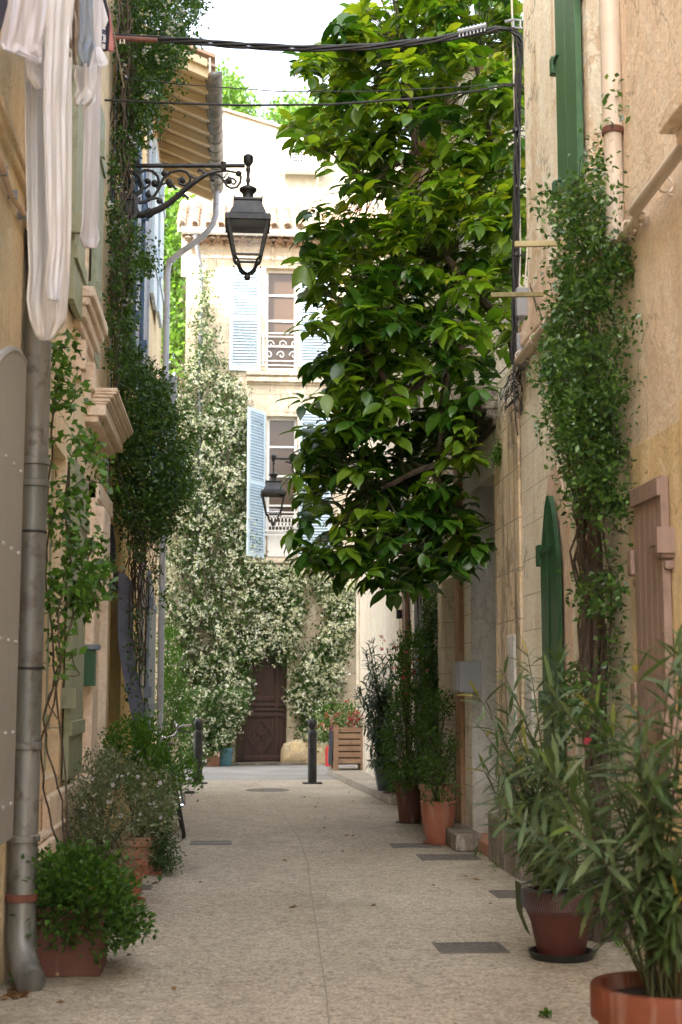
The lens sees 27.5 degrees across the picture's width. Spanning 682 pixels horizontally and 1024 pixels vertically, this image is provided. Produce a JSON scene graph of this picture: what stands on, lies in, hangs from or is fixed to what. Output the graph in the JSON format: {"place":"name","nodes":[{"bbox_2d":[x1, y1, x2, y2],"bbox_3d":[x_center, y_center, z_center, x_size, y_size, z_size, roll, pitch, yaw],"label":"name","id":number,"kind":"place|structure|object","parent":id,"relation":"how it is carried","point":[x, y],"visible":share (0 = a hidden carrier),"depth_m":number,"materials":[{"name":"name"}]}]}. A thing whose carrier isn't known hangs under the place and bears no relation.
{"place":"outdoors","nodes":[
{"label":"outdoors","id":0,"kind":"place"},
{"bbox_2d":[107,0,124,87],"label":"clothes line","id":1,"kind":"object","parent":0,"point":[115,43],"visible":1,"depth_m":8.30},
{"bbox_2d":[77,0,95,66],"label":"garment","id":2,"kind":"object","parent":1,"relation":"hanging from","point":[86,44],"visible":0.9,"depth_m":7.55,"materials":[{"name":"blue fabric"}]},
{"bbox_2d":[96,47,107,67],"bbox_3d":[-1.434,-2.717,8.329,0.086,0.134,0.027,1,-7,-4],"label":"sock","id":3,"kind":"object","parent":1,"relation":"hanging from","point":[101,59],"visible":1,"depth_m":8.32,"materials":[{"name":"white fabric"}]},
{"bbox_2d":[102,2,107,49],"bbox_3d":[-1.463,-2.994,8.512,0.080,0.344,0.041,1,-7,-4],"label":"sock","id":4,"kind":"object","parent":1,"relation":"hanging from","point":[104,19],"visible":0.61,"depth_m":8.50,"materials":[{"name":"white fabric"}]},
{"bbox_2d":[103,0,109,50],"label":"sock","id":5,"kind":"object","parent":1,"relation":"hanging from","point":[107,28],"visible":0.46,"depth_m":8.61,"materials":[{"name":"white fabric"}]},
{"bbox_2d":[103,8,113,51],"bbox_3d":[-1.510,-3.059,8.774,0.057,0.339,0.255,-4,-8,28],"label":"face cloth","id":6,"kind":"object","parent":1,"relation":"hanging from","point":[111,43],"visible":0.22,"depth_m":8.86,"materials":[{"name":"fabric"}]},
{"bbox_2d":[164,765,355,779],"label":"road","id":7,"kind":"structure","parent":0,"point":[265,772],"depth_m":26.33,"materials":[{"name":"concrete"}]},
{"bbox_2d":[203,733,220,765],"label":"potted plant","id":8,"kind":"object","parent":7,"relation":"on","point":[214,761],"visible":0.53,"depth_m":28.54,"materials":[{"name":"green plant"}]},
{"bbox_2d":[211,729,239,765],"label":"potted plant","id":9,"kind":"object","parent":7,"relation":"on","point":[226,758],"visible":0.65,"depth_m":28.57,"materials":[{"name":"green plant"}]},
{"bbox_2d":[325,745,330,765],"bbox_3d":[-0.214,4.967,28.571,0.220,0.480,0.214,1,-7,-4],"label":"red canister","id":10,"kind":"object","parent":7,"relation":"on","point":[326,757],"visible":0.34,"depth_m":28.50,"materials":[{"name":"plastic"}]},
{"bbox_2d":[175,108,402,392],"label":"town house","id":11,"kind":"structure","parent":0,"point":[244,134],"depth_m":37.47,"materials":[{"name":"paint"}]},
{"bbox_2d":[278,138,323,186],"bbox_3d":[-1.073,-9.368,37.318,1.195,1.206,0.438,1,-7,-4],"label":"air conditioner","id":12,"kind":"object","parent":11,"relation":"attached to","point":[299,163],"visible":0.61,"depth_m":37.12,"materials":[{"name":"white paint"}]},
{"bbox_2d":[176,199,408,764],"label":"town house","id":13,"kind":"structure","parent":0,"point":[258,313],"depth_m":30.52,"materials":[{"name":"paint"}]},
{"bbox_2d":[235,627,286,760],"bbox_3d":[-1.710,3.890,29.836,1.083,2.841,0.180,1,-7,-4],"label":"door","id":14,"kind":"structure","parent":13,"relation":"in","point":[264,736],"depth_m":29.81,"materials":[{"name":"brown wood"}]},
{"bbox_2d":[265,270,296,370],"bbox_3d":[-1.332,-4.239,30.988,0.699,2.317,0.078,1,-7,-4],"label":"window","id":15,"kind":"structure","parent":13,"relation":"in","point":[281,311],"depth_m":31.00,"materials":[{"name":"white paint"}]},
{"bbox_2d":[266,418,296,534],"bbox_3d":[-1.301,-0.779,30.542,0.665,2.600,0.078,1,-7,-4],"label":"window","id":16,"kind":"structure","parent":13,"relation":"in","point":[283,445],"depth_m":30.59,"materials":[{"name":"white paint"}]},
{"bbox_2d":[0,780,657,1023],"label":"street paving","id":17,"kind":"structure","parent":0,"point":[235,941],"depth_m":8.59,"materials":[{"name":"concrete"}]},
{"bbox_2d":[1,986,29,998],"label":"leaf litter","id":18,"kind":"object","parent":17,"relation":"on","point":[14,995],"visible":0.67,"depth_m":6.92,"materials":[{"name":"brown plant"}]},
{"bbox_2d":[9,836,161,976],"bbox_3d":[-1.392,2.123,7.560,0.816,0.747,1.023,2,-8,-14],"label":"potted plant","id":19,"kind":"object","parent":17,"relation":"on","point":[74,924],"visible":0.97,"depth_m":7.39,"materials":[{"name":"green plant"}]},
{"bbox_2d":[38,0,132,871],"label":"town house","id":20,"kind":"structure","parent":17,"relation":"on","point":[82,701],"depth_m":10.27,"materials":[{"name":"beige paint"}]},
{"bbox_2d":[40,329,128,849],"bbox_3d":[-1.603,0.464,8.460,0.666,3.303,0.916,1,-7,-4],"label":"climbing vine","id":21,"kind":"object","parent":20,"relation":"attached to","point":[81,593],"visible":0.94,"depth_m":8.40,"materials":[{"name":"green plant"}]},
{"bbox_2d":[106,2,117,494],"bbox_3d":[-2.111,-2.415,12.899,0.029,5.900,0.039,1,-7,-4],"label":"cable","id":22,"kind":"object","parent":20,"relation":"attached to","point":[109,386],"visible":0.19,"depth_m":12.85,"materials":[{"name":"black metal"}]},
{"bbox_2d":[109,524,117,590],"bbox_3d":[-2.069,0.413,12.555,0.116,0.603,0.236,3,-8,-21],"label":"cable junction","id":23,"kind":"object","parent":20,"relation":"attached to","point":[112,547],"visible":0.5,"depth_m":12.53,"materials":[{"name":"black plastic"}]},
{"bbox_2d":[113,35,156,43],"bbox_3d":[-1.736,-3.747,11.074,0.548,0.078,0.053,1,-7,-4],"label":"iron bar","id":24,"kind":"object","parent":20,"relation":"attached to","point":[123,39],"visible":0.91,"depth_m":11.06,"materials":[{"name":"metal"}]},
{"bbox_2d":[109,161,244,221],"bbox_3d":[-1.559,-2.984,12.961,1.327,0.625,0.190,1,-7,-4],"label":"lamp bracket","id":25,"kind":"object","parent":20,"relation":"attached to","point":[147,213],"visible":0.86,"depth_m":12.99,"materials":[{"name":"black metal"}]},
{"bbox_2d":[225,153,270,280],"bbox_3d":[-0.872,-2.762,13.032,0.423,1.230,0.423,1,-7,-4],"label":"street lantern","id":26,"kind":"object","parent":25,"relation":"hanging from","point":[247,213],"visible":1,"depth_m":12.92,"materials":[{"name":"black metal"}]},
{"bbox_2d":[104,84,523,105],"bbox_3d":[-0.340,-3.587,12.013,3.872,0.231,0.073,-1,-7,8],"label":"wire","id":27,"kind":"object","parent":20,"relation":"attached to","point":[331,104],"visible":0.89,"depth_m":11.98,"materials":[{"name":"black metal"}]},
{"bbox_3d":[-1.489,-2.935,7.241,0.008,0.028,3.400,1,-7,-4],"label":"clothes line","id":28,"kind":"object","parent":20,"relation":"attached to","visible":0},
{"bbox_2d":[25,0,73,340],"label":"garment","id":29,"kind":"object","parent":28,"relation":"hanging from","point":[47,318],"visible":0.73,"depth_m":6.78,"materials":[{"name":"beige fabric"}]},
{"bbox_2d":[43,0,71,300],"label":"garment","id":30,"kind":"object","parent":28,"relation":"hanging from","point":[57,32],"visible":0.99,"depth_m":6.74,"materials":[{"name":"white fabric"}]},
{"bbox_2d":[25,42,43,90],"bbox_3d":[-1.466,-2.150,6.684,0.042,0.258,0.144,-4,-9,30],"label":"shirt sleeve","id":31,"kind":"object","parent":30,"relation":"hanging from","point":[35,75],"visible":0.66,"depth_m":6.67,"materials":[{"name":"beige fabric"}]},
{"bbox_2d":[69,0,79,65],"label":"garment","id":32,"kind":"object","parent":28,"relation":"hanging from","point":[73,46],"visible":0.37,"depth_m":7.23,"materials":[{"name":"beige fabric"}]},
{"bbox_2d":[73,63,96,107],"bbox_3d":[-1.438,-2.390,7.788,0.081,0.317,0.262,-4,-8,26],"label":"underwear","id":33,"kind":"object","parent":28,"relation":"hanging from","point":[85,77],"visible":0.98,"depth_m":7.79,"materials":[{"name":"white fabric"}]},
{"bbox_2d":[79,0,102,248],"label":"towel","id":34,"kind":"object","parent":28,"relation":"hanging from","point":[89,238],"visible":0.85,"depth_m":8.15,"materials":[{"name":"white fabric"}]},
{"bbox_2d":[60,810,151,904],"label":"potted plant","id":35,"kind":"object","parent":17,"relation":"on","point":[138,864],"visible":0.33,"depth_m":9.54,"materials":[{"name":"green plant"}]},
{"bbox_2d":[56,734,187,899],"bbox_3d":[-1.681,2.180,9.822,1.230,1.240,1.493,1,-7,-4],"label":"potted plant","id":36,"kind":"object","parent":17,"relation":"on","point":[88,796],"visible":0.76,"depth_m":9.64,"materials":[{"name":"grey plant"}]},
{"bbox_2d":[104,10,149,844],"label":"town house","id":37,"kind":"structure","parent":17,"relation":"on","point":[118,672],"depth_m":14.72,"materials":[{"name":"paint"}]},
{"bbox_2d":[108,593,111,743],"bbox_3d":[-2.414,1.733,14.058,0.050,2.230,1.334,1,-7,-4],"label":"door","id":38,"kind":"structure","parent":37,"relation":"in","point":[111,593],"depth_m":14.71,"materials":[{"name":"paint"}]},
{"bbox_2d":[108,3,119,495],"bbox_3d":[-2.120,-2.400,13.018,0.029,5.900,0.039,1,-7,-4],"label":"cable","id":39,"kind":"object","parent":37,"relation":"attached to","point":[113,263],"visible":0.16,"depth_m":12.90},
{"bbox_2d":[141,885,152,889],"bbox_3d":[-1.538,2.909,10.781,0.151,0.016,0.244,1,-7,-4],"label":"drain grate","id":40,"kind":"object","parent":17,"relation":"on","point":[146,887],"visible":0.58,"depth_m":10.76,"materials":[{"name":"metal"}]},
{"bbox_2d":[97,700,207,874],"bbox_3d":[-1.639,2.338,11.915,1.013,1.460,1.334,1,-7,-4],"label":"potted plant","id":41,"kind":"object","parent":17,"relation":"on","point":[143,737],"visible":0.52,"depth_m":11.65,"materials":[{"name":"green plant"}]},
{"bbox_2d":[101,0,213,833],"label":"climbing vine","id":42,"kind":"object","parent":17,"relation":"on","point":[151,499],"visible":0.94,"depth_m":13.05,"materials":[{"name":"green plant"}]},
{"bbox_2d":[143,810,186,876],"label":"potted plant","id":43,"kind":"object","parent":17,"relation":"on","point":[161,858],"visible":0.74,"depth_m":11.47,"materials":[{"name":"green plant"}]},
{"bbox_2d":[153,724,194,836],"bbox_3d":[-1.900,2.874,15.086,0.633,1.170,1.706,1,-7,-4],"label":"bicycle","id":44,"kind":"object","parent":17,"relation":"on","point":[177,727],"visible":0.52,"depth_m":14.78,"materials":[{"name":"metal"}]},
{"bbox_2d":[155,618,195,770],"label":"shrub","id":45,"kind":"object","parent":17,"relation":"on","point":[179,708],"visible":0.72,"depth_m":22.10,"materials":[{"name":"green plant"}]},
{"bbox_2d":[132,25,223,808],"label":"town house","id":46,"kind":"structure","parent":17,"relation":"on","point":[195,136],"depth_m":20.04,"materials":[{"name":"beige paint"}]},
{"bbox_2d":[193,718,207,783],"bbox_3d":[-2.370,3.964,23.116,0.320,1.070,0.240,1,-7,-4],"label":"bollard","id":47,"kind":"object","parent":17,"relation":"on","point":[198,739],"visible":0.8,"depth_m":23.07,"materials":[{"name":"black metal"}]},
{"bbox_2d":[190,840,231,844],"bbox_3d":[-1.303,3.322,13.970,0.413,0.016,0.368,1,-7,-4],"label":"drain grate","id":48,"kind":"object","parent":17,"relation":"on","point":[222,842],"visible":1,"depth_m":13.99,"materials":[{"name":"metal"}]},
{"bbox_2d":[246,788,288,791],"bbox_3d":[-1.136,4.298,21.511,0.680,0.016,0.680,1,-7,-4],"label":"manhole cover","id":49,"kind":"object","parent":17,"relation":"on","point":[268,790],"visible":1,"depth_m":21.40,"materials":[{"name":"metal"}]},
{"bbox_2d":[254,781,329,1023],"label":"paving joint","id":50,"kind":"object","parent":17,"relation":"on","point":[316,925],"visible":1,"depth_m":8.66,"materials":[{"name":"grey concrete"}]},
{"bbox_2d":[302,718,321,783],"bbox_3d":[-0.475,3.964,23.116,0.320,1.070,0.240,1,-7,-4],"label":"bollard","id":51,"kind":"object","parent":17,"relation":"on","point":[312,753],"visible":1,"depth_m":23.05,"materials":[{"name":"black metal"}]},
{"bbox_2d":[8,788,644,982],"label":"weeds","id":52,"kind":"object","parent":17,"relation":"on","point":[476,849],"visible":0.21,"depth_m":8.27,"materials":[{"name":"green plant"}]},
{"bbox_2d":[379,767,404,799],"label":"potted plant","id":53,"kind":"object","parent":17,"relation":"on","point":[387,791],"visible":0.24,"depth_m":18.27,"materials":[{"name":"green plant"}]},
{"bbox_2d":[275,0,527,611],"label":"tree","id":54,"kind":"object","parent":17,"relation":"on","point":[374,408],"visible":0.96,"depth_m":12.86,"materials":[{"name":"green plant"}]},
{"bbox_2d":[370,620,450,823],"bbox_3d":[0.816,2.396,15.792,1.073,2.344,1.464,1,-7,-4],"label":"potted plant","id":55,"kind":"object","parent":17,"relation":"on","point":[407,790],"visible":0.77,"depth_m":15.74,"materials":[{"name":"green plant"}]},
{"bbox_2d":[389,843,440,847],"bbox_3d":[0.729,3.291,13.732,0.479,0.016,0.351,1,-7,-4],"label":"drain grate","id":56,"kind":"object","parent":17,"relation":"on","point":[407,845],"visible":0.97,"depth_m":13.71,"materials":[{"name":"metal"}]},
{"bbox_2d":[402,685,455,833],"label":"potted plant","id":57,"kind":"object","parent":17,"relation":"on","point":[441,750],"visible":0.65,"depth_m":14.74,"materials":[{"name":"green plant"}]},
{"bbox_2d":[408,725,468,844],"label":"potted plant","id":58,"kind":"object","parent":17,"relation":"on","point":[438,816],"visible":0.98,"depth_m":13.79,"materials":[{"name":"green plant"}]},
{"bbox_2d":[416,854,481,860],"bbox_3d":[0.984,3.165,12.757,0.548,0.016,0.437,1,-7,-4],"label":"drain grate","id":59,"kind":"object","parent":17,"relation":"on","point":[424,857],"visible":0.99,"depth_m":12.74,"materials":[{"name":"metal"}]},
{"bbox_2d":[389,53,527,825],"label":"town house","id":60,"kind":"structure","parent":17,"relation":"on","point":[450,644],"depth_m":15.18,"materials":[{"name":"beige paint"}]},
{"bbox_2d":[412,227,421,778],"bbox_3d":[0.951,-0.021,17.374,0.099,7.500,0.099,1,-7,-4],"label":"downpipe","id":61,"kind":"object","parent":60,"relation":"attached to","point":[416,618],"depth_m":17.16,"materials":[{"name":"grey metal"}]},
{"bbox_2d":[412,542,439,820],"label":"climbing vine","id":62,"kind":"object","parent":60,"relation":"attached to","point":[427,629],"visible":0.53,"depth_m":16.06,"materials":[{"name":"green plant"}]},
{"bbox_2d":[445,823,481,851],"bbox_3d":[1.168,3.207,13.762,0.255,0.170,1.150,1,-7,-4],"label":"step","id":63,"kind":"object","parent":17,"relation":"on","point":[461,837],"visible":0.65,"depth_m":13.21,"materials":[{"name":"grey stone"}]},
{"bbox_2d":[432,942,509,953],"bbox_3d":[0.764,2.580,8.234,0.405,0.016,0.335,1,-7,-4],"label":"drain grate","id":64,"kind":"object","parent":17,"relation":"on","point":[465,947],"visible":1,"depth_m":8.23,"materials":[{"name":"metal"}]},
{"bbox_2d":[444,385,498,857],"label":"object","id":65,"kind":"object","parent":17,"relation":"on","point":[480,619],"visible":0.16,"depth_m":13.92,"materials":[{"name":"beige paint"}]},
{"bbox_2d":[452,661,480,691],"bbox_3d":[1.228,1.611,13.627,0.238,0.301,0.300,1,-7,-4],"label":"meter box","id":66,"kind":"object","parent":65,"relation":"attached to","point":[463,672],"visible":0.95,"depth_m":13.48,"materials":[{"name":"grey plastic"}]},
{"bbox_2d":[452,663,458,689],"bbox_3d":[1.118,1.610,13.618,0.018,0.261,0.260,1,-7,-4],"label":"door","id":67,"kind":"structure","parent":66,"relation":"in","point":[454,666],"depth_m":13.56,"materials":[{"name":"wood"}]},
{"bbox_2d":[488,890,515,897],"bbox_3d":[1.270,2.863,10.423,0.266,0.016,0.380,1,-7,-4],"label":"drain grate","id":68,"kind":"object","parent":17,"relation":"on","point":[504,893],"visible":0.64,"depth_m":10.45,"materials":[{"name":"metal"}]},
{"bbox_2d":[460,634,607,963],"bbox_3d":[1.066,1.593,7.707,0.780,1.821,1.225,-2,-8,13],"label":"potted plant","id":69,"kind":"object","parent":17,"relation":"on","point":[558,938],"visible":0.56,"depth_m":7.77,"materials":[{"name":"green plant"}]},
{"bbox_2d":[538,1007,551,1016],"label":"weed sprig","id":70,"kind":"object","parent":17,"relation":"on","point":[545,1012],"visible":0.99,"depth_m":6.48,"materials":[{"name":"green plant"}]},
{"bbox_2d":[488,0,639,946],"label":"town house","id":71,"kind":"structure","parent":17,"relation":"on","point":[534,537],"depth_m":10.77,"materials":[{"name":"beige paint"}]},
{"bbox_2d":[113,18,525,364],"bbox_3d":[-0.356,-2.771,11.863,3.970,3.218,0.225,-1,-7,10],"label":"cable bundle","id":72,"kind":"object","parent":71,"relation":"attached to","point":[480,29],"visible":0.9,"depth_m":11.76,"materials":[{"name":"black metal"}]},
{"bbox_2d":[121,78,523,91],"bbox_3d":[-0.202,-3.727,12.011,3.567,0.354,0.118,-1,-7,9],"label":"wire","id":73,"kind":"object","parent":72,"relation":"attached to","point":[320,91],"visible":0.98,"depth_m":12.02,"materials":[{"name":"black metal"}]},
{"bbox_2d":[485,434,501,467],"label":"wall fern","id":74,"kind":"object","parent":71,"relation":"attached to","point":[496,453],"depth_m":12.34,"materials":[{"name":"green plant"}]},
{"bbox_2d":[499,365,523,415],"bbox_3d":[1.461,-0.895,12.610,0.232,0.459,2.320,0,-7,2],"label":"cable junction","id":75,"kind":"object","parent":71,"relation":"attached to","point":[517,377],"visible":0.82,"depth_m":11.56,"materials":[{"name":"metal"}]},
{"bbox_2d":[511,0,520,369],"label":"cable","id":76,"kind":"object","parent":71,"relation":"attached to","point":[514,103],"visible":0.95,"depth_m":11.76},
{"bbox_2d":[490,292,544,297],"bbox_3d":[1.363,-1.666,10.685,0.434,0.052,0.030,1,-7,-4],"label":"wooden arm","id":77,"kind":"object","parent":71,"relation":"attached to","point":[512,294],"visible":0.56,"depth_m":10.67},
{"bbox_2d":[512,333,529,369],"bbox_3d":[1.492,-1.318,11.460,0.132,0.266,0.232,1,-7,-4],"label":"junction box","id":78,"kind":"object","parent":71,"relation":"attached to","point":[522,366],"visible":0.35,"depth_m":11.37,"materials":[{"name":"grey plastic"}]},
{"bbox_2d":[513,370,517,435],"bbox_3d":[1.421,-0.893,11.361,0.041,0.547,0.022,-5,-9,36],"label":"cable","id":79,"kind":"object","parent":78,"relation":"hanging from","point":[515,402],"visible":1,"depth_m":11.36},
{"bbox_2d":[515,287,528,321],"bbox_3d":[1.494,-1.708,11.480,0.132,0.242,0.212,1,-7,-4],"label":"junction box","id":80,"kind":"object","parent":71,"relation":"attached to","point":[521,308],"visible":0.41,"depth_m":11.39,"materials":[{"name":"grey plastic"}]},
{"bbox_2d":[524,247,526,287],"bbox_3d":[1.535,-2.671,11.543,0.066,1.670,0.012,1,-7,-4],"label":"cable","id":81,"kind":"object","parent":71,"relation":"attached to","point":[525,269],"visible":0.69,"depth_m":11.45,"materials":[{"name":"beige plastic"}]},
{"bbox_2d":[537,369,538,443],"bbox_3d":[1.543,-0.842,10.925,0.008,0.620,0.057,1,-7,-4],"label":"cable","id":82,"kind":"object","parent":71,"relation":"attached to","point":[538,406],"visible":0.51,"depth_m":10.91,"materials":[{"name":"plastic"}]},
{"bbox_2d":[514,240,566,246],"bbox_3d":[1.438,-1.911,9.926,0.408,0.057,0.030,1,-7,-4],"label":"wooden arm","id":83,"kind":"object","parent":71,"relation":"attached to","point":[551,243],"visible":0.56,"depth_m":9.91},
{"bbox_2d":[469,624,681,1023],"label":"potted plant","id":84,"kind":"object","parent":17,"relation":"on","point":[648,992],"visible":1,"depth_m":4.98,"materials":[{"name":"green plant"}]},
{"bbox_2d":[515,73,647,942],"bbox_3d":[1.364,0.016,8.761,0.768,5.273,2.102,1,-7,-4],"label":"climbing vine","id":85,"kind":"object","parent":17,"relation":"on","point":[579,353],"visible":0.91,"depth_m":8.33,"materials":[{"name":"green plant"}]},
{"bbox_2d":[619,0,681,971],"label":"town house","id":86,"kind":"structure","parent":17,"relation":"on","point":[651,46],"depth_m":7.76,"materials":[{"name":"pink paint"}]},
{"bbox_2d":[514,144,681,363],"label":"conduit","id":87,"kind":"object","parent":86,"relation":"attached to","point":[637,213],"visible":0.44,"depth_m":7.89,"materials":[{"name":"beige plastic"}]},
{"bbox_2d":[599,0,623,244],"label":"downpipe","id":88,"kind":"object","parent":86,"relation":"attached to","point":[610,39],"visible":0.91,"depth_m":8.51,"materials":[{"name":"beige plastic"}]},
{"bbox_2d":[145,0,522,374],"label":"sky","id":89,"kind":"structure","parent":0,"point":[290,22],"materials":[{"name":"white"}]},
{"bbox_2d":[327,767,396,804],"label":"pavement","id":90,"kind":"structure","parent":0,"point":[360,780],"depth_m":22.54,"materials":[{"name":"beige concrete"}]},
{"bbox_2d":[307,695,362,769],"bbox_3d":[-0.019,4.043,25.673,1.253,1.370,1.195,1,-7,-4],"label":"crate planter","id":91,"kind":"object","parent":90,"relation":"on","point":[345,747],"visible":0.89,"depth_m":25.27,"materials":[{"name":"brown wood"}]},
{"bbox_2d":[346,635,402,790],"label":"potted plant","id":92,"kind":"object","parent":90,"relation":"on","point":[377,705],"visible":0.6,"depth_m":19.25,"materials":[{"name":"green plant"}]},
{"bbox_3d":[-1.660,-2.610,7.034,0.053,0.062,2.503,1,-7,-4],"label":"cable","id":93,"kind":"object","parent":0,"visible":0},
{"bbox_2d":[0,0,47,66],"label":"shirt","id":94,"kind":"object","parent":93,"relation":"hanging from","point":[23,27],"visible":1,"depth_m":6.37,"materials":[{"name":"white fabric"}]},
{"label":"ground","id":95,"kind":"structure","parent":0,"visible":0},
{"bbox_2d":[0,28,27,986],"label":"town house","id":96,"kind":"structure","parent":95,"relation":"on","point":[13,365],"depth_m":7.01,"materials":[{"name":"paint"}]},
{"bbox_2d":[0,0,7,31],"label":"garment","id":97,"kind":"object","parent":96,"relation":"hanging from","point":[3,5],"visible":1,"depth_m":6.01,"materials":[{"name":"fabric"}]},
{"bbox_2d":[0,151,26,229],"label":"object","id":98,"kind":"object","parent":96,"relation":"attached to","point":[12,195],"visible":0.62,"depth_m":7.06,"materials":[{"name":"rubber"}]},
{"bbox_2d":[25,209,27,281],"bbox_3d":[-1.730,-1.308,7.677,0.023,0.695,0.194,1,-7,-4],"label":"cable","id":99,"kind":"object","parent":96,"relation":"attached to","point":[26,247],"visible":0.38,"depth_m":7.66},
{"bbox_2d":[5,259,51,991],"bbox_3d":[-1.622,-2.562,7.787,0.173,10.119,0.353,4,-8,-29],"label":"downpipe","id":100,"kind":"object","parent":96,"relation":"attached to","point":[26,969],"visible":0.68,"depth_m":7.37,"materials":[{"name":"metal"}]},
{"bbox_2d":[155,394,184,764],"bbox_3d":[-6.374,1.373,29.660,5.936,7.928,0.400,1,-7,-4],"label":"climbing plant","id":101,"kind":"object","parent":95,"relation":"on","point":[175,577],"depth_m":29.64,"materials":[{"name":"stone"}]},
{"bbox_2d":[161,186,196,383],"bbox_3d":[-4.626,-1.693,35.843,2.452,15.568,4.017,1,-7,-4],"label":"tree","id":102,"kind":"object","parent":95,"relation":"on","point":[172,246],"visible":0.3,"depth_m":35.48,"materials":[{"name":"green plant"}]},
{"bbox_2d":[216,56,264,116],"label":"tree","id":103,"kind":"object","parent":95,"relation":"on","point":[233,96],"visible":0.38,"depth_m":47.29,"materials":[{"name":"green plant"}]},
{"bbox_2d":[156,260,355,764],"bbox_3d":[-1.784,-0.111,29.487,4.694,11.100,1.737,1,-7,-4],"label":"jasmine","id":104,"kind":"object","parent":95,"relation":"on","point":[222,698],"visible":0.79,"depth_m":29.62,"materials":[{"name":"green plant"}]},
{"bbox_2d":[256,85,350,133],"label":"tree","id":105,"kind":"object","parent":95,"relation":"on","point":[278,117],"visible":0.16,"depth_m":47.44,"materials":[{"name":"green plant"}]},
{"bbox_2d":[356,278,410,776],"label":"town house","id":106,"kind":"structure","parent":95,"relation":"on","point":[376,620],"depth_m":23.07,"materials":[{"name":"beige paint"}]},
{"bbox_2d":[276,457,355,490],"bbox_3d":[-0.273,-0.590,23.520,1.735,0.660,0.044,1,-7,-4],"label":"lamp bracket","id":107,"kind":"object","parent":106,"relation":"attached to","point":[282,458],"visible":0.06,"depth_m":23.49,"materials":[{"name":"black metal"}]},
{"bbox_2d":[260,454,285,525],"bbox_3d":[-1.138,-0.368,23.423,0.423,1.230,0.423,1,-7,-4],"label":"street lantern","id":108,"kind":"object","parent":107,"relation":"hanging from","point":[273,484],"visible":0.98,"depth_m":23.30,"materials":[{"name":"black metal"}]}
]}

